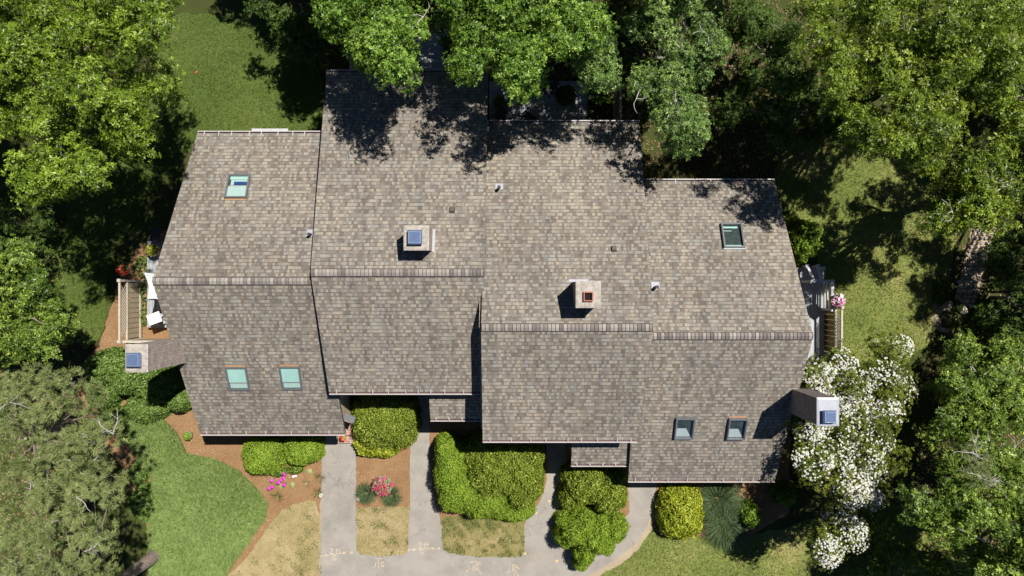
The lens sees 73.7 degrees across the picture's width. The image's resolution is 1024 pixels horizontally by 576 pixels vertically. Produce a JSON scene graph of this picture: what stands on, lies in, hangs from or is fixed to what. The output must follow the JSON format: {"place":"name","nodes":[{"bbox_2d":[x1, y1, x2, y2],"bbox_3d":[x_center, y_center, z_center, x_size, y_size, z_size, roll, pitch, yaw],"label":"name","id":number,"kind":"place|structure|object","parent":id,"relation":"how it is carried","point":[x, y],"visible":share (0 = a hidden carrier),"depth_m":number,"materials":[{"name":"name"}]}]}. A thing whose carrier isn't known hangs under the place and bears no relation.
{"place":"outdoors","nodes":[
{"label":"outdoors","id":0,"kind":"place"},
{"bbox_2d":[49,12,323,345],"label":"lawn","id":1,"kind":"structure","parent":0,"point":[180,144],"depth_m":27.99,"materials":[{"name":"green plant"}]},
{"bbox_2d":[252,129,287,130],"bbox_3d":[-9.772,-6.349,27.775,1.464,0.450,0.172,0,90,0],"label":"garden bench","id":2,"kind":"object","parent":1,"relation":"on","point":[269,129],"visible":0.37,"depth_m":27.55,"materials":[{"name":"white wood"}]},
{"bbox_2d":[227,501,321,575],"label":"dry lawn","id":3,"kind":"structure","parent":0,"point":[271,549],"depth_m":27.98,"materials":[{"name":"beige plant"}]},
{"bbox_2d":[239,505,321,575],"bbox_3d":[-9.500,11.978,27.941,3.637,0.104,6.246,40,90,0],"label":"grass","id":4,"kind":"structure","parent":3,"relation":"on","point":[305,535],"depth_m":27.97,"materials":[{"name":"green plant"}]},
{"bbox_2d":[355,506,409,555],"bbox_3d":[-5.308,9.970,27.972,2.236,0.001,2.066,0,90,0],"label":"dry lawn","id":5,"kind":"structure","parent":0,"point":[364,535],"depth_m":27.97,"materials":[{"name":"beige plant"}]},
{"bbox_2d":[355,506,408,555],"bbox_3d":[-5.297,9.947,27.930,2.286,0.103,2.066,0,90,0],"label":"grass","id":6,"kind":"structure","parent":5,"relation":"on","point":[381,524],"depth_m":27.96,"materials":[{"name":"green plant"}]},
{"bbox_2d":[441,515,524,557],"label":"dry lawn","id":7,"kind":"structure","parent":0,"point":[499,533],"depth_m":27.97,"materials":[{"name":"beige plant"}]},
{"bbox_2d":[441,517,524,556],"bbox_3d":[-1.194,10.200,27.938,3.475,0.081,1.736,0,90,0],"label":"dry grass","id":8,"kind":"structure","parent":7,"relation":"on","point":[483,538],"depth_m":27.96,"materials":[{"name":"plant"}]},
{"bbox_2d":[320,395,654,575],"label":"asphalt path","id":9,"kind":"structure","parent":0,"point":[338,514],"depth_m":27.98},
{"bbox_2d":[326,548,344,560],"bbox_3d":[-7.277,10.877,27.974,0.820,0.003,0.505,-35,90,0],"label":"paint marking","id":10,"kind":"object","parent":9,"relation":"on","point":[334,554],"visible":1,"depth_m":27.98,"materials":[{"name":"beige paint"}]},
{"bbox_2d":[412,542,434,554],"bbox_3d":[-3.657,10.640,27.974,0.886,0.003,0.505,-26,90,0],"label":"paint marking","id":11,"kind":"object","parent":9,"relation":"on","point":[427,544],"visible":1,"depth_m":27.98,"materials":[{"name":"beige paint"}]},
{"bbox_2d":[492,105,511,119],"bbox_3d":[-0.366,-6.824,27.128,0.543,0.945,0.625,45,90,0],"label":"patio chair","id":12,"kind":"object","parent":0,"point":[503,113],"visible":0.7,"depth_m":27.15,"materials":[{"name":"black"}]},
{"bbox_2d":[0,0,1023,575],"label":"ground","id":13,"kind":"structure","parent":0,"point":[156,212],"depth_m":28.00,"materials":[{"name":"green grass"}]},
{"bbox_2d":[0,189,64,258],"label":"young tree","id":14,"kind":"object","parent":13,"relation":"on","point":[40,224],"visible":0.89,"depth_m":25.49,"materials":[{"name":"green plant"}]},
{"bbox_2d":[0,233,84,368],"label":"locust tree","id":15,"kind":"object","parent":13,"relation":"on","point":[46,329],"visible":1,"depth_m":22.65,"materials":[{"name":"green plant"}]},
{"bbox_2d":[0,361,129,505],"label":"pine tree","id":16,"kind":"object","parent":13,"relation":"on","point":[35,431],"visible":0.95,"depth_m":21.21,"materials":[{"name":"green plant"}]},
{"bbox_2d":[0,0,189,213],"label":"oak tree","id":17,"kind":"object","parent":13,"relation":"on","point":[64,77],"visible":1,"depth_m":19.73,"materials":[{"name":"green plant"}]},
{"bbox_2d":[78,230,321,573],"bbox_3d":[-13.284,5.226,27.992,8.001,0.001,14.172,-31,90,0],"label":"mulch bed","id":18,"kind":"object","parent":13,"relation":"on","point":[205,448],"visible":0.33,"depth_m":27.99,"materials":[{"name":"brown wood"}]},
{"bbox_2d":[0,468,159,575],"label":"pine tree","id":19,"kind":"object","parent":18,"relation":"on","point":[44,560],"visible":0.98,"depth_m":20.76,"materials":[{"name":"green plant"}]},
{"bbox_2d":[84,346,144,408],"bbox_3d":[-15.893,3.644,27.234,2.852,1.600,2.643,0,90,0],"label":"rhododendron","id":20,"kind":"object","parent":18,"relation":"on","point":[106,367],"visible":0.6,"depth_m":26.91,"materials":[{"name":"green plant"}]},
{"bbox_2d":[97,404,134,445],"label":"azalea shrub","id":21,"kind":"object","parent":18,"relation":"on","point":[122,415],"visible":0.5,"depth_m":27.49,"materials":[{"name":"green plant"}]},
{"bbox_2d":[117,279,143,343],"bbox_3d":[-15.135,0.894,27.115,0.140,1.770,2.503,0,90,0],"label":"privacy fence","id":22,"kind":"object","parent":18,"relation":"on","point":[132,297],"visible":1,"depth_m":27.06,"materials":[{"name":"beige wood"}]},
{"bbox_2d":[116,265,129,275],"bbox_3d":[-15.036,-0.675,26.381,0.482,0.538,0.461,0,90,0],"label":"flower basket","id":23,"kind":"object","parent":22,"relation":"attached to","point":[122,270],"visible":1,"depth_m":26.27,"materials":[{"name":"red plant"}]},
{"bbox_2d":[135,256,146,326],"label":"hosta plants","id":24,"kind":"object","parent":18,"relation":"on","point":[141,275],"visible":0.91,"depth_m":27.75,"materials":[{"name":"green plant"}]},
{"bbox_2d":[127,459,156,522],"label":"laurel shrub","id":25,"kind":"object","parent":18,"relation":"on","point":[142,498],"visible":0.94,"depth_m":27.59,"materials":[{"name":"green plant"}]},
{"bbox_2d":[123,339,162,342],"bbox_3d":[-13.692,2.083,27.185,2.785,1.470,0.090,0,90,0],"label":"garden fence","id":26,"kind":"object","parent":18,"relation":"on","point":[139,340],"visible":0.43,"depth_m":26.93,"materials":[{"name":"beige wood"}]},
{"bbox_2d":[142,272,157,299],"bbox_3d":[-13.528,-0.060,26.897,1.175,2.206,1.814,0,90,0],"label":"shade sail","id":27,"kind":"object","parent":18,"relation":"on","point":[151,295],"visible":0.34,"depth_m":26.05,"materials":[{"name":"white fabric"}]},
{"bbox_2d":[125,416,187,471],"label":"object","id":28,"kind":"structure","parent":18,"relation":"on","point":[156,445],"depth_m":27.55,"materials":[{"name":"green plant"}]},
{"bbox_2d":[147,241,165,326],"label":"wooden deck","id":29,"kind":"structure","parent":18,"relation":"on","point":[153,306],"depth_m":27.65,"materials":[{"name":"grey wood"}]},
{"bbox_2d":[145,243,161,255],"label":"potted plant","id":30,"kind":"object","parent":29,"relation":"on","point":[153,250],"visible":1,"depth_m":27.17,"materials":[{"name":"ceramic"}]},
{"bbox_2d":[146,311,163,325],"bbox_3d":[-14.075,1.196,27.250,0.520,0.800,0.420,-20,90,0],"label":"patio table","id":31,"kind":"object","parent":29,"relation":"on","point":[154,318],"visible":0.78,"depth_m":26.85,"materials":[{"name":"white plastic"}]},
{"bbox_2d":[147,227,166,242],"bbox_3d":[-14.086,-2.085,27.177,0.622,0.945,0.543,16,90,0],"label":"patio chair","id":32,"kind":"object","parent":29,"relation":"on","point":[156,235],"visible":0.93,"depth_m":27.20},
{"bbox_2d":[123,365,191,424],"bbox_3d":[-14.332,4.236,27.218,3.071,1.632,2.350,-20,90,0],"label":"rhododendron","id":33,"kind":"object","parent":18,"relation":"on","point":[161,393],"visible":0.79,"depth_m":27.01,"materials":[{"name":"green plant"}]},
{"bbox_2d":[183,431,192,439],"bbox_3d":[-13.171,6.002,27.742,0.378,0.516,0.393,0,90,0],"label":"plant pot","id":34,"kind":"object","parent":18,"relation":"on","point":[187,435],"visible":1,"depth_m":27.64,"materials":[{"name":"green stone"}]},
{"bbox_2d":[145,453,268,575],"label":"lawn","id":35,"kind":"structure","parent":18,"relation":"on","point":[208,516],"depth_m":27.56,"materials":[{"name":"green plant"}]},
{"bbox_2d":[240,436,288,474],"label":"boxwood hedge","id":36,"kind":"object","parent":18,"relation":"on","point":[262,454],"visible":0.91,"depth_m":27.08,"materials":[{"name":"green plant"}]},
{"bbox_2d":[270,489,284,501],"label":"daylily plant","id":37,"kind":"object","parent":18,"relation":"on","point":[277,495],"visible":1,"depth_m":27.91,"materials":[{"name":"plant"}]},
{"bbox_2d":[272,464,303,476],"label":"peony plants","id":38,"kind":"object","parent":18,"relation":"on","point":[293,469],"visible":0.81,"depth_m":27.75,"materials":[{"name":"green plant"}]},
{"bbox_2d":[281,436,325,465],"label":"boxwood hedge","id":39,"kind":"object","parent":18,"relation":"on","point":[303,450],"visible":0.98,"depth_m":27.22,"materials":[{"name":"green plant"}]},
{"bbox_2d":[312,488,322,498],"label":"daylily plant","id":40,"kind":"object","parent":18,"relation":"on","point":[318,493],"visible":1,"depth_m":27.89,"materials":[{"name":"green plant"}]},
{"bbox_2d":[243,0,335,76],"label":"young tree","id":41,"kind":"object","parent":13,"relation":"on","point":[301,34],"visible":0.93,"depth_m":25.24,"materials":[{"name":"green plant"}]},
{"bbox_2d":[310,0,322,8],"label":"oak tree","id":42,"kind":"object","parent":13,"relation":"on","point":[315,2],"visible":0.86,"depth_m":21.89,"materials":[{"name":"green plant"}]},
{"bbox_2d":[318,501,320,575],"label":"dirt edge","id":43,"kind":"object","parent":13,"relation":"on","point":[319,573],"visible":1,"depth_m":27.98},
{"bbox_2d":[356,437,409,508],"bbox_3d":[-5.287,6.284,27.976,2.251,0.001,5.608,0,90,0],"label":"mulch bed","id":44,"kind":"object","parent":13,"relation":"on","point":[397,459],"visible":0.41,"depth_m":27.98,"materials":[{"name":"brown wood"}]},
{"bbox_2d":[355,480,377,506],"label":"ornamental grass","id":45,"kind":"structure","parent":44,"relation":"on","point":[363,489],"depth_m":27.85,"materials":[{"name":"green plant"}]},
{"bbox_2d":[353,438,403,457],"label":"hydrangea shrub","id":46,"kind":"object","parent":44,"relation":"on","point":[360,449],"visible":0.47,"depth_m":27.37,"materials":[{"name":"green plant"}]},
{"bbox_2d":[371,476,392,496],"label":"flowering shrub","id":47,"kind":"object","parent":44,"relation":"on","point":[382,486],"visible":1,"depth_m":27.52,"materials":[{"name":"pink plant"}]},
{"bbox_2d":[350,395,422,450],"bbox_3d":[-5.072,5.160,27.180,2.906,1.672,2.721,0,90,0],"label":"boxwood hedge","id":48,"kind":"object","parent":44,"relation":"on","point":[386,418],"visible":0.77,"depth_m":26.77,"materials":[{"name":"green plant"}]},
{"bbox_2d":[380,485,402,508],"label":"ornamental grass","id":49,"kind":"structure","parent":44,"relation":"on","point":[390,500],"depth_m":27.85,"materials":[{"name":"green plant"}]},
{"bbox_2d":[309,0,472,96],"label":"oak tree","id":50,"kind":"object","parent":13,"relation":"on","point":[368,42],"visible":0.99,"depth_m":20.33,"materials":[{"name":"green plant"}]},
{"bbox_2d":[364,11,446,68],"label":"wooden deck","id":51,"kind":"structure","parent":13,"relation":"on","point":[431,52],"depth_m":27.60,"materials":[{"name":"grey wood"}]},
{"bbox_2d":[409,0,493,63],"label":"young tree","id":52,"kind":"object","parent":13,"relation":"on","point":[447,41],"visible":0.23,"depth_m":23.06,"materials":[{"name":"green plant"}]},
{"bbox_2d":[125,69,838,482],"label":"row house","id":53,"kind":"structure","parent":13,"relation":"on","point":[589,293],"depth_m":23.79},
{"bbox_2d":[428,395,546,525],"bbox_3d":[-0.995,6.614,27.976,4.896,0.001,6.272,0,90,0],"label":"mulch bed","id":54,"kind":"object","parent":13,"relation":"on","point":[459,428],"visible":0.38,"depth_m":27.98,"materials":[{"name":"brown wood"}]},
{"bbox_2d":[432,430,512,520],"bbox_3d":[-1.511,7.543,26.972,3.389,2.073,3.492,0,90,0],"label":"boxwood hedge","id":55,"kind":"object","parent":54,"relation":"on","point":[456,493],"visible":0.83,"depth_m":26.58,"materials":[{"name":"green plant"}]},
{"bbox_2d":[461,428,547,510],"bbox_3d":[-0.394,7.284,26.943,3.636,2.154,3.168,0,90,0],"label":"holly hedge","id":56,"kind":"object","parent":54,"relation":"on","point":[514,473],"visible":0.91,"depth_m":26.44,"materials":[{"name":"green plant"}]},
{"bbox_2d":[491,500,537,522],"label":"boxwood shrub","id":57,"kind":"object","parent":54,"relation":"on","point":[517,515],"visible":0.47,"depth_m":27.28,"materials":[{"name":"green plant"}]},
{"bbox_2d":[493,95,505,107],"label":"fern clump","id":58,"kind":"object","parent":13,"relation":"on","point":[500,99],"visible":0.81,"depth_m":27.24,"materials":[{"name":"green plant"}]},
{"bbox_2d":[426,0,619,106],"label":"oak tree","id":59,"kind":"object","parent":13,"relation":"on","point":[514,21],"visible":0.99,"depth_m":20.33,"materials":[{"name":"green plant"}]},
{"bbox_2d":[489,81,586,119],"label":"wooden deck","id":60,"kind":"structure","parent":13,"relation":"on","point":[550,108],"depth_m":27.60,"materials":[{"name":"grey wood"}]},
{"bbox_2d":[520,104,538,119],"bbox_3d":[0.679,-6.797,27.128,0.543,0.945,0.625,40,90,0],"label":"patio chair","id":61,"kind":"object","parent":60,"relation":"on","point":[527,115],"visible":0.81,"depth_m":27.15,"materials":[{"name":"metal"}]},
{"bbox_2d":[533,75,546,97],"bbox_3d":[1.103,-8.003,27.128,0.543,0.945,0.620,0,90,0],"label":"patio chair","id":62,"kind":"object","parent":60,"relation":"on","point":[544,90],"visible":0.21,"depth_m":27.15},
{"bbox_2d":[545,73,560,97],"bbox_3d":[1.591,-8.041,27.128,0.543,0.945,0.622,-18,90,0],"label":"patio chair","id":63,"kind":"object","parent":60,"relation":"on","point":[554,87],"visible":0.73,"depth_m":27.15,"materials":[{"name":"black"}]},
{"bbox_2d":[555,84,576,105],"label":"potted shrub","id":64,"kind":"object","parent":60,"relation":"on","point":[566,93],"visible":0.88,"depth_m":27.16,"materials":[{"name":"green plant"}]},
{"bbox_2d":[558,443,629,518],"bbox_3d":[3.366,6.777,27.976,2.961,0.001,6.615,0,90,0],"label":"mulch bed","id":65,"kind":"object","parent":13,"relation":"on","point":[568,457],"visible":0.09,"depth_m":27.98,"materials":[{"name":"brown wood"}]},
{"bbox_2d":[551,503,630,571],"bbox_3d":[3.141,9.737,26.916,2.967,2.188,2.610,-34,90,0],"label":"euonymus shrub","id":66,"kind":"object","parent":65,"relation":"on","point":[587,535],"visible":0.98,"depth_m":26.88,"materials":[{"name":"green plant"}]},
{"bbox_2d":[556,460,628,514],"bbox_3d":[3.271,7.986,27.164,2.997,1.716,2.260,0,90,0],"label":"holly shrub","id":67,"kind":"object","parent":65,"relation":"on","point":[602,489],"visible":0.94,"depth_m":26.84,"materials":[{"name":"green plant"}]},
{"bbox_2d":[564,25,624,98],"bbox_3d":[2.752,-7.628,24.552,2.085,7.030,3.198,-13,90,0],"label":"oak sapling","id":68,"kind":"object","parent":13,"relation":"on","point":[600,69],"visible":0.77,"depth_m":21.55,"materials":[{"name":"green plant"}]},
{"bbox_2d":[587,0,643,104],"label":"young tree","id":69,"kind":"object","parent":13,"relation":"on","point":[617,9],"visible":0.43,"depth_m":25.68,"materials":[{"name":"green plant"}]},
{"bbox_2d":[613,83,622,119],"bbox_3d":[4.192,-6.986,27.115,0.140,1.770,1.784,0,90,0],"label":"privacy fence","id":70,"kind":"object","parent":13,"relation":"on","point":[618,108],"visible":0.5,"depth_m":26.80,"materials":[{"name":"grey wood"}]},
{"bbox_2d":[588,483,656,575],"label":"dirt edge","id":71,"kind":"object","parent":13,"relation":"on","point":[623,557],"visible":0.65,"depth_m":27.98,"materials":[{"name":"beige soil"}]},
{"bbox_2d":[618,0,733,160],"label":"oak tree","id":72,"kind":"object","parent":13,"relation":"on","point":[670,73],"visible":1,"depth_m":22.41,"materials":[{"name":"green plant"}]},
{"bbox_2d":[652,427,790,538],"bbox_3d":[8.591,6.872,27.976,5.711,0.001,6.838,0,90,0],"label":"mulch bed","id":73,"kind":"object","parent":13,"relation":"on","point":[773,509],"visible":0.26,"depth_m":27.98,"materials":[{"name":"brown wood"}]},
{"bbox_2d":[356,432,790,538],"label":"bark chips","id":74,"kind":"object","parent":73,"relation":"on","point":[591,504],"visible":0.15,"depth_m":27.97,"materials":[{"name":"brown wood"}]},
{"bbox_2d":[653,483,705,541],"bbox_3d":[6.804,9.043,27.335,2.113,1.378,2.380,0,90,0],"label":"euonymus shrub","id":75,"kind":"object","parent":73,"relation":"on","point":[679,513],"visible":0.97,"depth_m":27.15,"materials":[{"name":"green plant"}]},
{"bbox_2d":[695,483,753,553],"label":"ornamental grass","id":76,"kind":"structure","parent":73,"relation":"on","point":[725,530],"depth_m":27.64,"materials":[{"name":"green plant"}]},
{"bbox_2d":[735,481,796,528],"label":"laurel shrub","id":77,"kind":"object","parent":73,"relation":"on","point":[783,493],"visible":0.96,"depth_m":27.45,"materials":[{"name":"green plant"}]},
{"bbox_2d":[723,0,816,116],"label":"young tree","id":78,"kind":"object","parent":13,"relation":"on","point":[784,65],"visible":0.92,"depth_m":23.83,"materials":[{"name":"green plant"}]},
{"bbox_2d":[707,64,856,157],"bbox_3d":[10.185,-6.686,25.915,6.460,4.304,3.658,-15,90,0],"label":"young tree","id":79,"kind":"object","parent":13,"relation":"on","point":[783,120],"visible":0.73,"depth_m":24.94,"materials":[{"name":"green plant"}]},
{"bbox_2d":[784,215,825,266],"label":"maple shrub","id":80,"kind":"object","parent":13,"relation":"on","point":[805,236],"visible":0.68,"depth_m":26.44,"materials":[{"name":"green plant"}]},
{"bbox_2d":[797,268,823,367],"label":"wooden deck","id":81,"kind":"structure","parent":13,"relation":"on","point":[813,295],"depth_m":27.55,"materials":[{"name":"grey wood"}]},
{"bbox_2d":[798,264,825,279],"bbox_3d":[12.047,-0.607,27.340,0.732,1.321,0.669,0,90,0],"label":"stair railing","id":82,"kind":"object","parent":81,"relation":"attached to","point":[817,266],"visible":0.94,"depth_m":27.03,"materials":[{"name":"white wood"}]},
{"bbox_2d":[801,280,834,310],"bbox_3d":[12.107,0.293,27.305,0.942,1.390,1.234,0,90,0],"label":"deck railing","id":83,"kind":"object","parent":81,"relation":"on","point":[825,293],"visible":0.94,"depth_m":26.86,"materials":[{"name":"white wood"}]},
{"bbox_2d":[824,306,843,357],"bbox_3d":[12.719,1.695,27.115,0.140,1.770,2.010,0,90,0],"label":"privacy fence","id":84,"kind":"object","parent":13,"relation":"on","point":[834,320],"visible":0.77,"depth_m":26.98,"materials":[{"name":"beige wood"}]},
{"bbox_2d":[830,293,845,306],"bbox_3d":[12.580,0.478,26.376,0.586,0.548,0.558,0,90,0],"label":"flower basket","id":85,"kind":"object","parent":84,"relation":"attached to","point":[837,300],"visible":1,"depth_m":26.25,"materials":[{"name":"pink plant"}]},
{"bbox_2d":[783,320,918,573],"bbox_3d":[12.174,5.684,25.649,5.248,4.843,9.075,0,90,0],"label":"dogwood tree","id":86,"kind":"object","parent":13,"relation":"on","point":[847,456],"visible":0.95,"depth_m":23.95,"materials":[{"name":"white plant"}]},
{"bbox_2d":[783,0,1023,179],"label":"oak tree","id":87,"kind":"object","parent":13,"relation":"on","point":[905,67],"visible":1,"depth_m":20.04,"materials":[{"name":"green plant"}]},
{"bbox_2d":[931,302,956,331],"bbox_3d":[17.702,1.183,27.984,1.047,0.001,1.280,0,90,0],"label":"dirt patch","id":88,"kind":"object","parent":13,"relation":"on","point":[943,308],"visible":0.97,"depth_m":27.98,"materials":[{"name":"brown soil"}]},
{"bbox_2d":[947,301,952,307],"bbox_3d":[17.958,0.689,27.958,0.264,0.151,0.283,0,90,0],"label":"garden stone","id":89,"kind":"object","parent":13,"relation":"on","point":[950,304],"visible":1,"depth_m":27.91,"materials":[{"name":"grey stone"}]},
{"bbox_2d":[895,461,1023,575],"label":"maple tree","id":90,"kind":"object","parent":13,"relation":"on","point":[955,518],"visible":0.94,"depth_m":21.48,"materials":[{"name":"green plant"}]},
{"bbox_2d":[957,305,967,313],"bbox_3d":[18.442,0.906,27.940,0.367,0.216,0.410,-29,90,0],"label":"garden stone","id":91,"kind":"object","parent":13,"relation":"on","point":[965,310],"visible":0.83,"depth_m":27.86,"materials":[{"name":"grey stone"}]},
{"bbox_2d":[911,328,1023,491],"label":"maple tree","id":92,"kind":"object","parent":13,"relation":"on","point":[988,403],"visible":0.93,"depth_m":23.78,"materials":[{"name":"green plant"}]},
{"bbox_2d":[954,431,1022,543],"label":"pine tree","id":93,"kind":"object","parent":13,"relation":"on","point":[985,467],"visible":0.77,"depth_m":21.14,"materials":[{"name":"green plant"}]},
{"bbox_2d":[967,65,1023,146],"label":"young tree","id":94,"kind":"object","parent":13,"relation":"on","point":[1020,87],"visible":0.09,"depth_m":25.07,"materials":[{"name":"green plant"}]},
{"bbox_2d":[968,224,1023,349],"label":"young tree","id":95,"kind":"object","parent":13,"relation":"on","point":[1010,281],"visible":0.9,"depth_m":25.73,"materials":[{"name":"green plant"}]},
{"bbox_2d":[1008,515,1023,575],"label":"maple tree","id":96,"kind":"object","parent":13,"relation":"on","point":[1020,543],"visible":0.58,"depth_m":21.14,"materials":[{"name":"green plant"}]},
{"bbox_2d":[600,499,932,575],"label":"lawn","id":97,"kind":"structure","parent":0,"point":[704,572],"depth_m":27.99,"materials":[{"name":"green plant"}]},
{"bbox_2d":[842,512,962,575],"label":"young tree","id":98,"kind":"object","parent":97,"relation":"on","point":[910,559],"visible":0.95,"depth_m":26.23,"materials":[{"name":"green plant"}]},
{"bbox_2d":[774,114,957,362],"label":"lawn","id":99,"kind":"structure","parent":0,"point":[859,238],"depth_m":27.99,"materials":[{"name":"green plant"}]},
{"bbox_2d":[932,275,963,328],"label":"weed clump","id":100,"kind":"object","parent":99,"relation":"on","point":[952,313],"visible":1,"depth_m":27.77,"materials":[{"name":"green plant"}]},
{"bbox_2d":[913,94,1023,244],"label":"oak tree","id":101,"kind":"object","parent":99,"relation":"on","point":[954,208],"visible":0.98,"depth_m":21.30,"materials":[{"name":"green plant"}]},
{"bbox_2d":[955,220,995,307],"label":"stone path","id":102,"kind":"structure","parent":0,"point":[980,280],"depth_m":27.98,"materials":[{"name":"stone"}]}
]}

